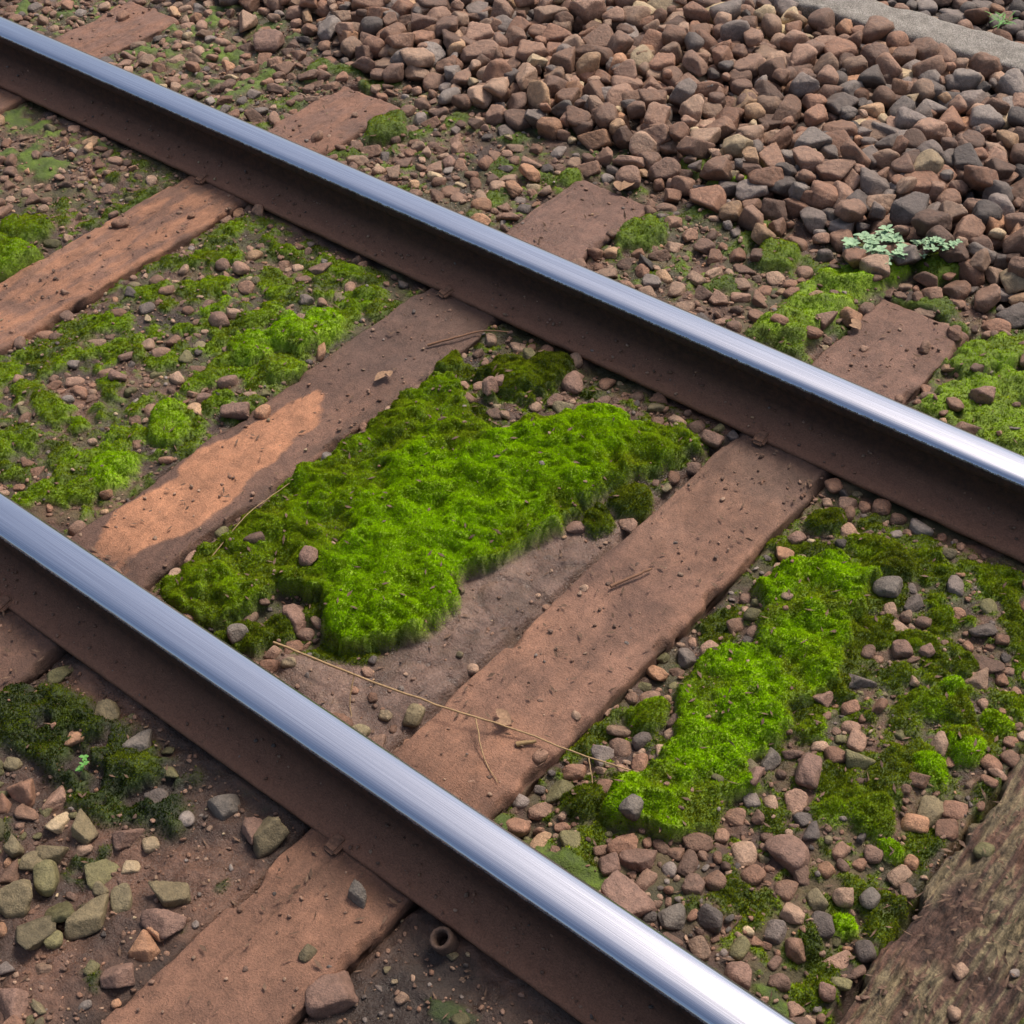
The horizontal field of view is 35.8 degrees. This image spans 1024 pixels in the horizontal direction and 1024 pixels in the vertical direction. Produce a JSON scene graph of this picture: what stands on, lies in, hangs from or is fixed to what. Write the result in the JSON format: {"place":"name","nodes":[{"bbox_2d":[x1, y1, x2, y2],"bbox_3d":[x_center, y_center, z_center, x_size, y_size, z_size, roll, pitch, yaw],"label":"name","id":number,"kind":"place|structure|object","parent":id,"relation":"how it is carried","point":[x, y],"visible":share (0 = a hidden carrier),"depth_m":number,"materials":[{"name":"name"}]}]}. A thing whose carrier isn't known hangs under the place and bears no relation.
{"place":"outdoors","nodes":[
{"label":"outdoors","id":0,"kind":"place"},
{"bbox_2d":[0,0,1023,1023],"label":"ground","id":1,"kind":"structure","parent":0,"point":[420,657],"depth_m":3.53,"materials":[{"name":"soil"}]},
{"bbox_2d":[75,755,88,771],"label":"weed plant","id":2,"kind":"object","parent":1,"relation":"on","point":[81,766],"visible":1,"depth_m":3.24,"materials":[{"name":"green plant"}]},
{"bbox_2d":[0,1,179,113],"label":"railway sleeper","id":3,"kind":"object","parent":1,"relation":"on","point":[153,23],"visible":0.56,"depth_m":5.63,"materials":[{"name":"brown wood"}]},
{"bbox_2d":[0,86,400,354],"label":"railway sleeper","id":4,"kind":"object","parent":1,"relation":"on","point":[117,263],"visible":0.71,"depth_m":4.66,"materials":[{"name":"brown wood"}]},
{"bbox_2d":[0,180,645,691],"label":"railway sleeper","id":5,"kind":"object","parent":1,"relation":"on","point":[212,464],"visible":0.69,"depth_m":4.00,"materials":[{"name":"brown wood"}]},
{"bbox_2d":[374,370,392,380],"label":"dead leaf","id":6,"kind":"object","parent":5,"relation":"on","point":[381,374],"visible":1,"depth_m":4.12,"materials":[{"name":"brown plant"}]},
{"bbox_2d":[427,330,508,345],"bbox_3d":[-0.119,-0.471,4.236,0.221,0.020,0.036,-7,43,-4],"label":"twig","id":7,"kind":"object","parent":5,"relation":"on","point":[440,341],"visible":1,"depth_m":4.23,"materials":[{"name":"brown wood"}]},
{"bbox_2d":[0,16,1023,563],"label":"railway rail","id":8,"kind":"object","parent":5,"relation":"on","point":[944,462],"visible":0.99,"depth_m":4.20,"materials":[{"name":"metal"}]},
{"bbox_2d":[429,926,458,955],"bbox_3d":[-0.125,0.789,2.918,0.046,0.042,0.046,24,69,33],"label":"rusty pipe stub","id":9,"kind":"object","parent":1,"relation":"on","point":[439,934],"visible":1,"depth_m":2.91,"materials":[{"name":"brown metal"}]},
{"bbox_2d":[0,56,1023,1023],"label":"moss","id":10,"kind":"object","parent":1,"relation":"on","point":[618,428],"visible":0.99,"depth_m":3.60,"materials":[{"name":"green plant"}]},
{"bbox_2d":[212,483,289,555],"bbox_3d":[-0.614,0.012,3.720,0.006,0.028,0.302,23,49,25],"label":"twig","id":11,"kind":"object","parent":10,"relation":"on","point":[247,514],"visible":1,"depth_m":3.71,"materials":[{"name":"wood"}]},
{"bbox_2d":[0,63,1023,1023],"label":"leaf litter","id":12,"kind":"object","parent":1,"relation":"on","point":[960,939],"visible":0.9,"depth_m":3.32,"materials":[{"name":"brown plant"}]},
{"bbox_2d":[101,299,968,1023],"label":"railway sleeper","id":13,"kind":"object","parent":1,"relation":"on","point":[347,939],"visible":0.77,"depth_m":3.35,"materials":[{"name":"brown wood"}]},
{"bbox_2d":[0,492,796,1023],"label":"railway rail","id":14,"kind":"object","parent":13,"relation":"on","point":[174,666],"visible":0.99,"depth_m":3.04,"materials":[{"name":"metal"}]},
{"bbox_2d":[496,709,510,724],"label":"dead leaf","id":15,"kind":"object","parent":13,"relation":"on","point":[503,715],"visible":1,"depth_m":3.27,"materials":[{"name":"beige plant"}]},
{"bbox_2d":[516,740,536,746],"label":"twig","id":16,"kind":"object","parent":13,"relation":"on","point":[520,743],"visible":1,"depth_m":3.23,"materials":[{"name":"beige wood"}]},
{"bbox_2d":[610,568,651,587],"bbox_3d":[0.268,0.147,3.557,0.108,0.010,0.009,-21,46,-19],"label":"twig","id":17,"kind":"object","parent":13,"relation":"on","point":[627,579],"visible":1,"depth_m":3.55,"materials":[{"name":"brown wood"}]},
{"bbox_2d":[850,318,861,329],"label":"dead leaf","id":18,"kind":"object","parent":13,"relation":"on","point":[856,323],"visible":1,"depth_m":4.20,"materials":[{"name":"brown plant"}]},
{"bbox_2d":[758,0,1023,75],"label":"concrete kerb","id":19,"kind":"structure","parent":1,"relation":"on","point":[960,41],"depth_m":5.27,"materials":[{"name":"grey concrete"}]},
{"bbox_2d":[839,754,1023,1023],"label":"railway sleeper","id":20,"kind":"object","parent":1,"relation":"on","point":[995,1000],"visible":0.95,"depth_m":2.87,"materials":[{"name":"brown wood"}]},
{"bbox_2d":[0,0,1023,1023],"bbox_3d":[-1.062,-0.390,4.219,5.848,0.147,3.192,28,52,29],"label":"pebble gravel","id":21,"kind":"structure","parent":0,"point":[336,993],"depth_m":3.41,"materials":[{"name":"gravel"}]},
{"bbox_2d":[273,641,638,782],"bbox_3d":[-0.134,0.453,3.253,0.901,0.066,0.134,16,47,19],"label":"dry grass stem","id":22,"kind":"object","parent":21,"relation":"on","point":[363,678],"visible":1,"depth_m":3.28,"materials":[{"name":"plant"}]},
{"bbox_2d":[613,181,633,190],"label":"dead leaf","id":23,"kind":"object","parent":21,"relation":"on","point":[619,185],"visible":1,"depth_m":4.74,"materials":[{"name":"brown plant"}]},
{"bbox_2d":[150,0,1023,331],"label":"ballast gravel","id":24,"kind":"structure","parent":0,"point":[912,168],"depth_m":5.00,"materials":[{"name":"stone"}]},
{"bbox_2d":[841,224,907,264],"bbox_3d":[1.013,-0.732,4.393,0.188,0.039,0.185,-10,44,-8],"label":"weed plant","id":25,"kind":"object","parent":24,"relation":"on","point":[871,241],"visible":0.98,"depth_m":4.40,"materials":[{"name":"green plant"}]},
{"bbox_2d":[900,238,926,257],"bbox_3d":[1.110,-0.732,4.398,0.101,0.028,0.094,5,44,9],"label":"weed plant","id":26,"kind":"object","parent":24,"relation":"on","point":[917,242],"visible":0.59,"depth_m":4.40,"materials":[{"name":"green plant"}]},
{"bbox_2d":[923,236,962,250],"bbox_3d":[1.171,-0.736,4.335,0.100,0.026,0.094,28,52,29],"label":"weed plant","id":27,"kind":"object","parent":24,"relation":"on","point":[934,239],"visible":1,"depth_m":4.33,"materials":[{"name":"green plant"}]},
{"bbox_2d":[986,11,1016,28],"bbox_3d":[1.627,-1.637,5.273,0.099,0.042,0.112,-2,43,1],"label":"weed plant","id":28,"kind":"object","parent":24,"relation":"on","point":[999,21],"visible":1,"depth_m":5.27,"materials":[{"name":"green plant"}]}
]}

